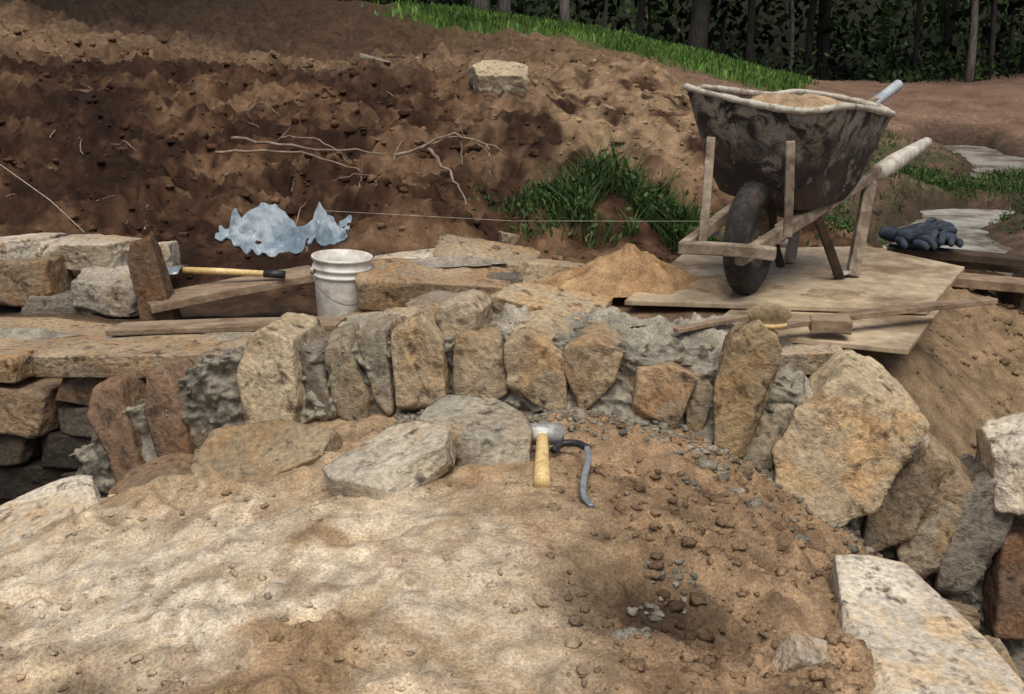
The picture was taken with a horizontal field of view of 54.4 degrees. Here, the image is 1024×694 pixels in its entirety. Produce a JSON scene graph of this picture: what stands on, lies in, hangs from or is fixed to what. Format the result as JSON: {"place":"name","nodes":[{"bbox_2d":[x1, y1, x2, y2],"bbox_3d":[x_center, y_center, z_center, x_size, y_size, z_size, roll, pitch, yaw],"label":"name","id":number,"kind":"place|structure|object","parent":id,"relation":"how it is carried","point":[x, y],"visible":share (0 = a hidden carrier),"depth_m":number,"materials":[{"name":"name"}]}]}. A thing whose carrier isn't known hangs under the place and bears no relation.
{"place":"outdoors","nodes":[
{"label":"outdoors","id":0,"kind":"place"},
{"bbox_2d":[0,0,1023,693],"bbox_3d":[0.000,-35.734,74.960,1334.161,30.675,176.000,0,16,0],"label":"ground","id":1,"kind":"structure","parent":0,"point":[424,602],"depth_m":3.62,"materials":[{"name":"soil"}]},
{"bbox_2d":[0,455,77,499],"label":"wall stone","id":2,"kind":"object","parent":1,"relation":"on","point":[19,480],"visible":0.23,"depth_m":3.60,"materials":[{"name":"stone"}]},
{"bbox_2d":[0,434,41,466],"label":"wall stone","id":3,"kind":"object","parent":2,"relation":"on","point":[16,450],"visible":0.27,"depth_m":3.55,"materials":[{"name":"stone"}]},
{"bbox_2d":[0,376,64,438],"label":"wall stone","id":4,"kind":"object","parent":3,"relation":"on","point":[29,406],"visible":0.68,"depth_m":3.50,"materials":[{"name":"stone"}]},
{"bbox_2d":[0,475,100,549],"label":"flat stone","id":5,"kind":"object","parent":1,"relation":"on","point":[42,509],"visible":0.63,"depth_m":2.61,"materials":[{"name":"stone"}]},
{"bbox_2d":[0,317,115,351],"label":"wall stone","id":6,"kind":"object","parent":1,"relation":"on","point":[84,330],"visible":0.3,"depth_m":3.91,"materials":[{"name":"stone"}]},
{"bbox_2d":[0,346,39,382],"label":"wall stone","id":7,"kind":"object","parent":6,"relation":"on","point":[15,366],"visible":0.79,"depth_m":3.48,"materials":[{"name":"stone"}]},
{"bbox_2d":[0,328,77,339],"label":"mortar heap","id":8,"kind":"object","parent":6,"relation":"on","point":[25,333],"visible":1,"depth_m":3.77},
{"bbox_2d":[60,470,77,477],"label":"wall stone","id":9,"kind":"object","parent":1,"relation":"on","point":[68,474],"visible":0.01,"depth_m":3.55,"materials":[{"name":"stone"}]},
{"bbox_2d":[41,429,90,468],"bbox_3d":[-1.551,0.355,3.669,0.302,0.150,0.257,0,16,0],"label":"wall stone","id":10,"kind":"object","parent":9,"relation":"on","point":[58,446],"visible":0.3,"depth_m":3.56,"materials":[{"name":"stone"}]},
{"bbox_2d":[57,402,92,437],"bbox_3d":[-1.501,0.239,3.621,0.274,0.132,0.288,-5,16,1],"label":"wall stone","id":11,"kind":"object","parent":10,"relation":"on","point":[72,419],"visible":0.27,"depth_m":3.53,"materials":[{"name":"stone"}]},
{"bbox_2d":[55,378,107,405],"bbox_3d":[-1.529,0.124,3.607,0.229,0.121,0.256,3,16,-1],"label":"wall stone","id":12,"kind":"object","parent":11,"relation":"on","point":[75,390],"visible":0.32,"depth_m":3.49,"materials":[{"name":"stone"}]},
{"bbox_2d":[27,334,248,377],"bbox_3d":[-1.260,0.029,3.511,0.802,0.084,0.318,-2,16,1],"label":"wall stone","id":13,"kind":"object","parent":12,"relation":"on","point":[141,356],"visible":0.69,"depth_m":3.42,"materials":[{"name":"stone"}]},
{"bbox_2d":[201,334,242,340],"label":"mortar heap","id":14,"kind":"object","parent":13,"relation":"on","point":[224,337],"visible":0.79,"depth_m":3.54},
{"bbox_2d":[68,89,100,91],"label":"flat stone","id":15,"kind":"object","parent":1,"relation":"on","point":[85,90],"visible":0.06,"depth_m":7.78,"materials":[{"name":"stone"}]},
{"bbox_2d":[143,205,148,229],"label":"dead branch","id":16,"kind":"object","parent":1,"relation":"on","point":[146,224],"visible":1,"depth_m":5.42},
{"bbox_2d":[107,452,194,494],"bbox_3d":[-0.978,0.372,2.789,0.276,0.054,0.220,-13,24,4],"label":"flat stone","id":17,"kind":"object","parent":1,"relation":"on","point":[179,463],"visible":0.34,"depth_m":2.79,"materials":[{"name":"stone"}]},
{"bbox_2d":[205,332,253,335],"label":"wall stone","id":18,"kind":"object","parent":1,"relation":"on","point":[240,333],"visible":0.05,"depth_m":3.96,"materials":[{"name":"stone"}]},
{"bbox_2d":[103,333,206,338],"bbox_3d":[-1.345,-0.049,3.731,0.406,0.038,0.262,0,16,0],"label":"mortar heap","id":19,"kind":"object","parent":18,"relation":"on","point":[148,335],"visible":0.08,"depth_m":3.72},
{"bbox_2d":[105,316,346,335],"bbox_3d":[-1.060,-0.077,3.688,0.889,0.077,0.132,2,17,7],"label":"wooden plank","id":20,"kind":"object","parent":19,"relation":"on","point":[328,323],"visible":0.77,"depth_m":3.67,"materials":[{"name":"brown wood"}]},
{"bbox_2d":[249,102,281,116],"bbox_3d":[-1.764,-1.686,7.045,0.420,0.099,0.050,16,23,43],"label":"dead branch","id":21,"kind":"object","parent":1,"relation":"on","point":[266,104],"visible":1,"depth_m":7.01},
{"bbox_2d":[190,419,343,481],"bbox_3d":[-0.678,0.307,2.739,0.428,0.109,0.286,-8,42,2],"label":"sandstone slab","id":22,"kind":"object","parent":1,"relation":"on","point":[237,452],"depth_m":2.71,"materials":[{"name":"stone"}]},
{"bbox_2d":[215,202,352,257],"bbox_3d":[-1.229,-0.644,5.375,0.737,0.244,0.492,0,16,0],"label":"plastic sheet","id":23,"kind":"object","parent":1,"relation":"on","point":[275,230],"visible":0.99,"depth_m":5.38,"materials":[{"name":"plastic"}]},
{"bbox_2d":[215,149,360,170],"bbox_3d":[-1.359,-1.156,6.129,0.992,0.105,0.124,5,17,16],"label":"dead branch","id":24,"kind":"object","parent":1,"relation":"on","point":[242,151],"visible":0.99,"depth_m":6.19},
{"bbox_2d":[0,233,584,320],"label":"stone course","id":25,"kind":"object","parent":1,"relation":"on","point":[37,275],"visible":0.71,"depth_m":4.35,"materials":[{"name":"stone"}]},
{"bbox_2d":[0,164,83,231],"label":"mason line","id":26,"kind":"object","parent":25,"relation":"on","point":[44,196],"visible":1,"depth_m":4.75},
{"bbox_2d":[147,265,314,313],"bbox_3d":[-1.200,-0.256,4.313,0.746,0.090,0.203,-10,19,-29],"label":"wooden plank","id":27,"kind":"object","parent":25,"relation":"on","point":[209,292],"visible":0.79,"depth_m":4.25,"materials":[{"name":"brown wood"}]},
{"bbox_2d":[130,265,285,278],"bbox_3d":[-1.310,-0.325,4.303,0.661,0.056,0.160,0,16,0],"label":"shovel","id":28,"kind":"object","parent":27,"relation":"on","point":[174,270],"visible":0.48,"depth_m":4.29,"materials":[{"name":"yellow wood"}]},
{"bbox_2d":[319,210,507,220],"bbox_3d":[0.025,-0.654,4.968,1.953,0.072,0.003,-1,16,-3],"label":"mason line","id":29,"kind":"object","parent":25,"relation":"on","point":[414,215],"visible":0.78,"depth_m":4.94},
{"bbox_2d":[409,254,506,267],"bbox_3d":[-0.249,-0.384,4.365,0.463,0.042,0.154,0,16,0],"label":"mortar heap","id":30,"kind":"object","parent":25,"relation":"on","point":[452,260],"visible":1,"depth_m":4.34,"materials":[{"name":"concrete"}]},
{"bbox_2d":[305,237,308,252],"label":"dead branch","id":31,"kind":"object","parent":1,"relation":"on","point":[306,245],"visible":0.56,"depth_m":5.16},
{"bbox_2d":[230,136,386,154],"bbox_3d":[-1.279,-1.255,6.191,1.118,0.085,0.034,6,18,20],"label":"dead branch","id":32,"kind":"object","parent":1,"relation":"on","point":[256,142],"visible":1,"depth_m":6.22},
{"bbox_2d":[279,135,348,161],"bbox_3d":[-1.273,-1.258,6.287,0.653,0.138,0.050,13,21,37],"label":"dead branch","id":33,"kind":"object","parent":1,"relation":"on","point":[287,136],"visible":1,"depth_m":6.25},
{"bbox_2d":[310,249,372,332],"bbox_3d":[-0.724,-0.220,4.244,0.268,0.347,0.267,-5,19,-25],"label":"plastic bucket","id":34,"kind":"object","parent":1,"relation":"on","point":[333,272],"visible":0.67,"depth_m":4.15,"materials":[{"name":"plastic"}]},
{"bbox_2d":[0,29,715,300],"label":"bank clods","id":35,"kind":"object","parent":1,"relation":"on","point":[402,188],"visible":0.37,"depth_m":6.63,"materials":[{"name":"soil"}]},
{"bbox_2d":[358,53,390,65],"bbox_3d":[-1.296,-2.709,9.421,0.314,0.115,0.230,2,16,-11],"label":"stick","id":36,"kind":"object","parent":1,"relation":"on","point":[362,56],"visible":0.65,"depth_m":9.34,"materials":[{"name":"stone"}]},
{"bbox_2d":[322,421,456,499],"bbox_3d":[-0.297,0.287,2.437,0.320,0.096,0.269,-16,21,5],"label":"sandstone slab","id":37,"kind":"object","parent":1,"relation":"on","point":[388,461],"depth_m":2.37,"materials":[{"name":"stone"}]},
{"bbox_2d":[427,148,466,204],"bbox_3d":[-0.360,-0.992,5.761,0.053,0.286,0.459,-10,19,-31],"label":"dead branch","id":38,"kind":"object","parent":1,"relation":"on","point":[431,151],"visible":1,"depth_m":5.78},
{"bbox_2d":[395,132,503,156],"bbox_3d":[-0.371,-1.213,5.979,0.676,0.154,0.071,3,17,9],"label":"dead branch","id":39,"kind":"object","parent":1,"relation":"on","point":[424,145],"visible":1,"depth_m":5.99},
{"bbox_2d":[421,135,494,158],"bbox_3d":[-0.326,-1.221,6.053,0.449,0.143,0.117,0,16,0],"label":"dead branch","id":40,"kind":"object","parent":1,"relation":"on","point":[438,141],"visible":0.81,"depth_m":6.04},
{"bbox_2d":[459,113,463,166],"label":"dead branch","id":41,"kind":"object","parent":1,"relation":"on","point":[461,156],"visible":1,"depth_m":6.00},
{"bbox_2d":[419,395,532,465],"bbox_3d":[-0.096,0.238,2.559,0.314,0.150,0.254,5,17,-1],"label":"sandstone block","id":42,"kind":"object","parent":1,"relation":"on","point":[488,431],"depth_m":2.49,"materials":[{"name":"stone"}]},
{"bbox_2d":[472,0,489,11],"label":"deciduous tree","id":43,"kind":"object","parent":1,"relation":"on","point":[484,3],"visible":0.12,"depth_m":23.97,"materials":[{"name":"brown plant"}]},
{"bbox_2d":[475,595,491,602],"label":"flat stone","id":44,"kind":"object","parent":1,"relation":"on","point":[485,600],"visible":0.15,"depth_m":1.86,"materials":[{"name":"stone"}]},
{"bbox_2d":[485,144,493,178],"bbox_3d":[-0.132,-1.100,5.909,0.033,0.200,0.086,-7,18,-22],"label":"dead branch","id":45,"kind":"object","parent":1,"relation":"on","point":[486,145],"visible":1,"depth_m":5.91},
{"bbox_2d":[468,60,528,97],"bbox_3d":[-0.102,-2.203,8.219,0.486,0.263,0.432,2,34,-11],"label":"sandstone block","id":46,"kind":"object","parent":1,"relation":"on","point":[494,78],"depth_m":8.07,"materials":[{"name":"stone"}]},
{"bbox_2d":[498,0,510,12],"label":"deciduous tree","id":47,"kind":"object","parent":1,"relation":"on","point":[504,5],"visible":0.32,"depth_m":25.44,"materials":[{"name":"brown plant"}]},
{"bbox_2d":[498,231,519,244],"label":"flat stone","id":48,"kind":"object","parent":1,"relation":"on","point":[508,238],"visible":0.89,"depth_m":5.37,"materials":[{"name":"stone"}]},
{"bbox_2d":[442,176,580,231],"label":"bank weeds","id":49,"kind":"object","parent":1,"relation":"on","point":[525,189],"visible":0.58,"depth_m":5.75,"materials":[{"name":"green plant"}]},
{"bbox_2d":[0,290,1023,693],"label":"soil clods","id":50,"kind":"object","parent":1,"relation":"on","point":[710,654],"visible":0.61,"depth_m":2.04,"materials":[{"name":"soil"}]},
{"bbox_2d":[69,282,1023,659],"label":"stone arch","id":51,"kind":"structure","parent":1,"relation":"on","point":[843,440],"depth_m":2.86,"materials":[{"name":"stone"}]},
{"bbox_2d":[338,311,387,328],"bbox_3d":[-0.415,-0.087,3.186,0.292,0.048,0.111,0,16,0],"label":"mortar heap","id":52,"kind":"object","parent":51,"relation":"on","point":[363,323],"visible":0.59,"depth_m":3.17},
{"bbox_2d":[489,303,531,333],"bbox_3d":[-0.014,-0.102,3.111,0.272,0.070,0.221,0,16,0],"label":"mortar heap","id":53,"kind":"object","parent":51,"relation":"on","point":[505,316],"visible":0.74,"depth_m":3.08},
{"bbox_2d":[560,306,645,333],"bbox_3d":[0.265,-0.096,3.103,0.314,0.062,0.153,-3,17,-11],"label":"mortar heap","id":54,"kind":"object","parent":51,"relation":"on","point":[615,318],"visible":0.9,"depth_m":3.08,"materials":[{"name":"concrete"}]},
{"bbox_2d":[618,327,652,340],"bbox_3d":[0.362,-0.039,3.040,0.196,0.039,0.124,0,16,0],"label":"mortar heap","id":55,"kind":"object","parent":51,"relation":"on","point":[640,333],"visible":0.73,"depth_m":3.02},
{"bbox_2d":[641,312,739,348],"bbox_3d":[0.514,-0.072,3.158,0.608,0.085,0.334,-6,17,-19],"label":"mortar heap","id":56,"kind":"object","parent":51,"relation":"on","point":[659,328],"visible":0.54,"depth_m":3.08,"materials":[{"name":"mortar"}]},
{"bbox_2d":[673,313,747,333],"bbox_3d":[0.685,-0.082,3.129,0.416,0.025,0.030,-8,18,-26],"label":"wooden lath","id":57,"kind":"object","parent":56,"relation":"on","point":[708,323],"visible":0.64,"depth_m":3.08,"materials":[{"name":"brown wood"}]},
{"bbox_2d":[708,346,721,362],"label":"mortar heap","id":58,"kind":"object","parent":51,"relation":"on","point":[716,353],"visible":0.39,"depth_m":2.94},
{"bbox_2d":[746,303,794,329],"bbox_3d":[0.717,-0.088,2.768,0.133,0.070,0.095,0,16,0],"label":"scrub brush","id":59,"kind":"object","parent":51,"relation":"on","point":[772,316],"visible":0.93,"depth_m":2.74,"materials":[{"name":"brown wood"}]},
{"bbox_2d":[778,334,793,346],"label":"mortar heap","id":60,"kind":"object","parent":51,"relation":"on","point":[782,342],"visible":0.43,"depth_m":3.10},
{"bbox_2d":[791,374,814,408],"bbox_3d":[0.823,0.134,2.808,0.163,0.118,0.142,0,16,0],"label":"mortar heap","id":61,"kind":"object","parent":51,"relation":"on","point":[802,383],"visible":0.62,"depth_m":2.79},
{"bbox_2d":[912,435,933,453],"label":"mortar heap","id":62,"kind":"object","parent":51,"relation":"on","point":[926,440],"visible":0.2,"depth_m":2.80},
{"bbox_2d":[531,423,563,487],"bbox_3d":[0.078,0.264,2.454,0.112,0.062,0.302,0,16,0],"label":"club hammer","id":63,"kind":"object","parent":1,"relation":"on","point":[545,435],"visible":0.82,"depth_m":2.49,"materials":[{"name":"wood"}]},
{"bbox_2d":[560,0,570,22],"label":"deciduous tree","id":64,"kind":"object","parent":1,"relation":"on","point":[564,11],"visible":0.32,"depth_m":24.56,"materials":[{"name":"brown plant"}]},
{"bbox_2d":[550,439,594,507],"bbox_3d":[0.147,0.299,2.404,0.101,0.034,0.349,0,16,0],"label":"brick jointer","id":65,"kind":"object","parent":1,"relation":"on","point":[559,445],"visible":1,"depth_m":2.46,"materials":[{"name":"grey metal"}]},
{"bbox_2d":[467,123,721,255],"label":"bank weeds","id":66,"kind":"object","parent":1,"relation":"on","point":[570,193],"visible":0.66,"depth_m":5.66,"materials":[{"name":"green plant"}]},
{"bbox_2d":[603,0,607,27],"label":"deciduous tree","id":67,"kind":"object","parent":1,"relation":"on","point":[605,12],"visible":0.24,"depth_m":27.00,"materials":[{"name":"brown plant"}]},
{"bbox_2d":[393,407,882,639],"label":"mortar crumbs","id":68,"kind":"object","parent":1,"relation":"on","point":[657,614],"visible":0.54,"depth_m":2.70,"materials":[{"name":"mortar"}]},
{"bbox_2d":[636,0,644,35],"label":"deciduous tree","id":69,"kind":"object","parent":1,"relation":"on","point":[640,16],"visible":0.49,"depth_m":27.47,"materials":[{"name":"brown plant"}]},
{"bbox_2d":[615,182,725,254],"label":"bank weeds","id":70,"kind":"object","parent":1,"relation":"on","point":[676,228],"visible":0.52,"depth_m":5.47,"materials":[{"name":"green plant"}]},
{"bbox_2d":[332,0,1016,79],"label":"distant trunks","id":71,"kind":"object","parent":1,"relation":"on","point":[823,43],"depth_m":30.62,"materials":[{"name":"brown plant"}]},
{"bbox_2d":[339,0,1023,78],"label":"distant forest","id":72,"kind":"object","parent":1,"relation":"on","point":[962,13],"visible":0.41,"depth_m":33.17,"materials":[{"name":"green plant"}]},
{"bbox_2d":[344,0,1023,82],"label":"forest undergrowth","id":73,"kind":"object","parent":1,"relation":"on","point":[945,74],"visible":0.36,"depth_m":27.81,"materials":[{"name":"green plant"}]},
{"bbox_2d":[687,0,710,50],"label":"deciduous tree","id":74,"kind":"object","parent":1,"relation":"on","point":[699,25],"visible":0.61,"depth_m":26.46,"materials":[{"name":"brown plant"}]},
{"bbox_2d":[744,0,754,62],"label":"deciduous tree","id":75,"kind":"object","parent":1,"relation":"on","point":[750,30],"visible":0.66,"depth_m":28.53,"materials":[{"name":"brown plant"}]},
{"bbox_2d":[743,0,793,71],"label":"deciduous tree","id":76,"kind":"object","parent":1,"relation":"on","point":[792,30],"visible":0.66,"depth_m":28.14,"materials":[{"name":"brown plant"}]},
{"bbox_2d":[625,246,964,313],"bbox_3d":[1.105,-0.279,3.884,1.428,0.018,1.149,0,16,0],"label":"plywood sheet","id":77,"kind":"object","parent":1,"relation":"on","point":[886,278],"visible":0.69,"depth_m":3.72,"materials":[{"name":"wood"}]},
{"bbox_2d":[535,243,707,297],"bbox_3d":[0.450,-0.303,3.680,0.669,0.163,0.434,-6,17,-20],"label":"sand pile","id":78,"kind":"object","parent":77,"relation":"on","point":[627,269],"visible":0.94,"depth_m":3.61,"materials":[{"name":"sand"}]},
{"bbox_2d":[685,275,791,295],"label":"spilt sand","id":79,"kind":"structure","parent":77,"relation":"on","point":[716,284],"depth_m":3.63,"materials":[{"name":"sand"}]},
{"bbox_2d":[678,80,931,294],"bbox_3d":[1.224,-0.659,3.879,0.584,0.730,1.897,15,22,41],"label":"wheelbarrow","id":80,"kind":"object","parent":77,"relation":"on","point":[797,160],"visible":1,"depth_m":3.43,"materials":[{"name":"metal"}]},
{"bbox_2d":[799,289,864,300],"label":"spilt sand","id":81,"kind":"structure","parent":77,"relation":"on","point":[839,294],"depth_m":3.52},
{"bbox_2d":[771,632,829,672],"bbox_3d":[0.543,0.586,1.865,0.097,0.085,0.070,31,23,-26],"label":"flat stone","id":82,"kind":"object","parent":1,"relation":"on","point":[794,651],"visible":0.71,"depth_m":1.84,"materials":[{"name":"stone"}]},
{"bbox_2d":[803,0,816,76],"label":"deciduous tree","id":83,"kind":"object","parent":1,"relation":"on","point":[809,37],"visible":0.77,"depth_m":29.52,"materials":[{"name":"brown plant"}]},
{"bbox_2d":[780,343,842,374],"bbox_3d":[0.919,0.033,3.095,0.206,0.112,0.175,4,17,14],"label":"flat stone","id":84,"kind":"object","parent":1,"relation":"on","point":[806,359],"visible":0.43,"depth_m":3.02,"materials":[{"name":"stone"}]},
{"bbox_2d":[674,95,981,273],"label":"creek weeds","id":85,"kind":"object","parent":1,"relation":"on","point":[842,211],"visible":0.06,"depth_m":7.46,"materials":[{"name":"green plant"}]},
{"bbox_2d":[723,308,938,354],"bbox_3d":[1.045,-0.086,3.310,0.657,0.018,0.590,8,18,25],"label":"plywood sheet","id":86,"kind":"object","parent":1,"relation":"on","point":[900,334],"visible":0.5,"depth_m":3.13,"materials":[{"name":"wood"}]},
{"bbox_2d":[808,314,852,334],"bbox_3d":[0.980,-0.070,3.065,0.122,0.048,0.071,3,17,9],"label":"wood block","id":87,"kind":"object","parent":86,"relation":"on","point":[832,323],"depth_m":3.03,"materials":[{"name":"wood"}]},
{"bbox_2d":[777,296,997,329],"bbox_3d":[1.200,-0.111,3.173,0.851,0.028,0.046,-6,17,-19],"label":"wooden lath","id":88,"kind":"object","parent":86,"relation":"on","point":[896,310],"visible":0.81,"depth_m":3.18,"materials":[{"name":"brown wood"}]},
{"bbox_2d":[712,71,963,165],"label":"creek weeds","id":89,"kind":"object","parent":1,"relation":"on","point":[890,136],"visible":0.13,"depth_m":13.13,"materials":[{"name":"green plant"}]},
{"bbox_2d":[806,206,887,247],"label":"creek weeds","id":90,"kind":"object","parent":1,"relation":"on","point":[841,227],"visible":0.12,"depth_m":6.18,"materials":[{"name":"green plant"}]},
{"bbox_2d":[829,554,1023,693],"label":"stone slab","id":91,"kind":"structure","parent":1,"relation":"on","point":[913,629],"depth_m":2.01,"materials":[{"name":"stone"}]},
{"bbox_2d":[881,0,978,81],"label":"deciduous tree","id":92,"kind":"object","parent":1,"relation":"on","point":[969,71],"visible":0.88,"depth_m":25.34,"materials":[{"name":"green plant"}]},
{"bbox_2d":[853,153,1021,240],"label":"creek weeds","id":93,"kind":"object","parent":1,"relation":"on","point":[869,167],"visible":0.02,"depth_m":9.31,"materials":[{"name":"green plant"}]},
{"bbox_2d":[892,0,997,75],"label":"deciduous tree","id":94,"kind":"object","parent":1,"relation":"on","point":[992,31],"visible":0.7,"depth_m":28.14,"materials":[{"name":"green plant"}]},
{"bbox_2d":[869,157,1023,207],"bbox_3d":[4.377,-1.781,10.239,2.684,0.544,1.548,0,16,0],"label":"creek weeds","id":95,"kind":"object","parent":1,"relation":"on","point":[934,177],"visible":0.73,"depth_m":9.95,"materials":[{"name":"green plant"}]},
{"bbox_2d":[944,598,980,629],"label":"rubble stone","id":96,"kind":"object","parent":1,"relation":"on","point":[971,614],"visible":0.14,"depth_m":2.56,"materials":[{"name":"stone"}]},
{"bbox_2d":[920,165,1023,243],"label":"creek weeds","id":97,"kind":"object","parent":1,"relation":"on","point":[1004,217],"visible":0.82,"depth_m":9.62,"materials":[{"name":"green plant"}]},
{"bbox_2d":[951,273,1023,292],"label":"wooden plank","id":98,"kind":"object","parent":1,"relation":"on","point":[991,282],"visible":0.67,"depth_m":4.24,"materials":[{"name":"brown wood"}]},
{"bbox_2d":[983,635,1019,676],"bbox_3d":[1.121,0.766,2.367,0.131,0.107,0.179,-17,6,7],"label":"rubble stone","id":99,"kind":"object","parent":1,"relation":"on","point":[997,644],"visible":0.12,"depth_m":2.33,"materials":[{"name":"stone"}]},
{"bbox_2d":[996,276,1023,311],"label":"sandstone block","id":100,"kind":"structure","parent":1,"relation":"on","point":[1016,300],"depth_m":4.28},
{"bbox_2d":[873,247,1023,273],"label":"wooden plank","id":101,"kind":"object","parent":100,"relation":"on","point":[989,267],"visible":0.18,"depth_m":4.46,"materials":[{"name":"brown wood"}]},
{"bbox_2d":[887,244,1023,267],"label":"wooden plank","id":102,"kind":"object","parent":101,"relation":"on","point":[984,257],"visible":0.84,"depth_m":4.40,"materials":[{"name":"brown wood"}]},
{"bbox_2d":[879,226,940,250],"bbox_3d":[1.772,-0.487,4.461,0.181,0.068,0.288,-18,28,-36],"label":"work glove","id":103,"kind":"object","parent":102,"relation":"on","point":[888,233],"visible":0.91,"depth_m":4.40,"materials":[{"name":"fabric"}]},
{"bbox_2d":[896,217,957,241],"bbox_3d":[1.867,-0.517,4.462,0.288,0.064,0.181,-14,30,-17],"label":"work glove","id":104,"kind":"object","parent":103,"relation":"on","point":[911,233],"visible":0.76,"depth_m":4.44,"materials":[{"name":"fabric"}]},
{"bbox_2d":[930,229,963,247],"bbox_3d":[1.924,-0.495,4.468,0.181,0.071,0.288,12,15,18],"label":"work glove","id":105,"kind":"object","parent":102,"relation":"on","point":[953,239],"visible":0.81,"depth_m":4.36,"materials":[{"name":"fabric"}]},
{"bbox_2d":[1010,656,1023,681],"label":"rubble stone","id":106,"kind":"object","parent":1,"relation":"on","point":[1019,664],"visible":0.08,"depth_m":2.56,"materials":[{"name":"stone"}]},
{"bbox_2d":[1018,44,1023,72],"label":"deciduous tree","id":107,"kind":"object","parent":1,"relation":"on","point":[1021,66],"visible":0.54,"depth_m":29.74,"materials":[{"name":"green plant"}]},
{"bbox_2d":[361,0,818,91],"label":"hill grass","id":108,"kind":"structure","parent":0,"point":[691,57],"depth_m":17.96,"materials":[{"name":"plant"}]},
{"bbox_2d":[883,145,1023,276],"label":"creek water","id":109,"kind":"structure","parent":0,"point":[968,224],"depth_m":9.44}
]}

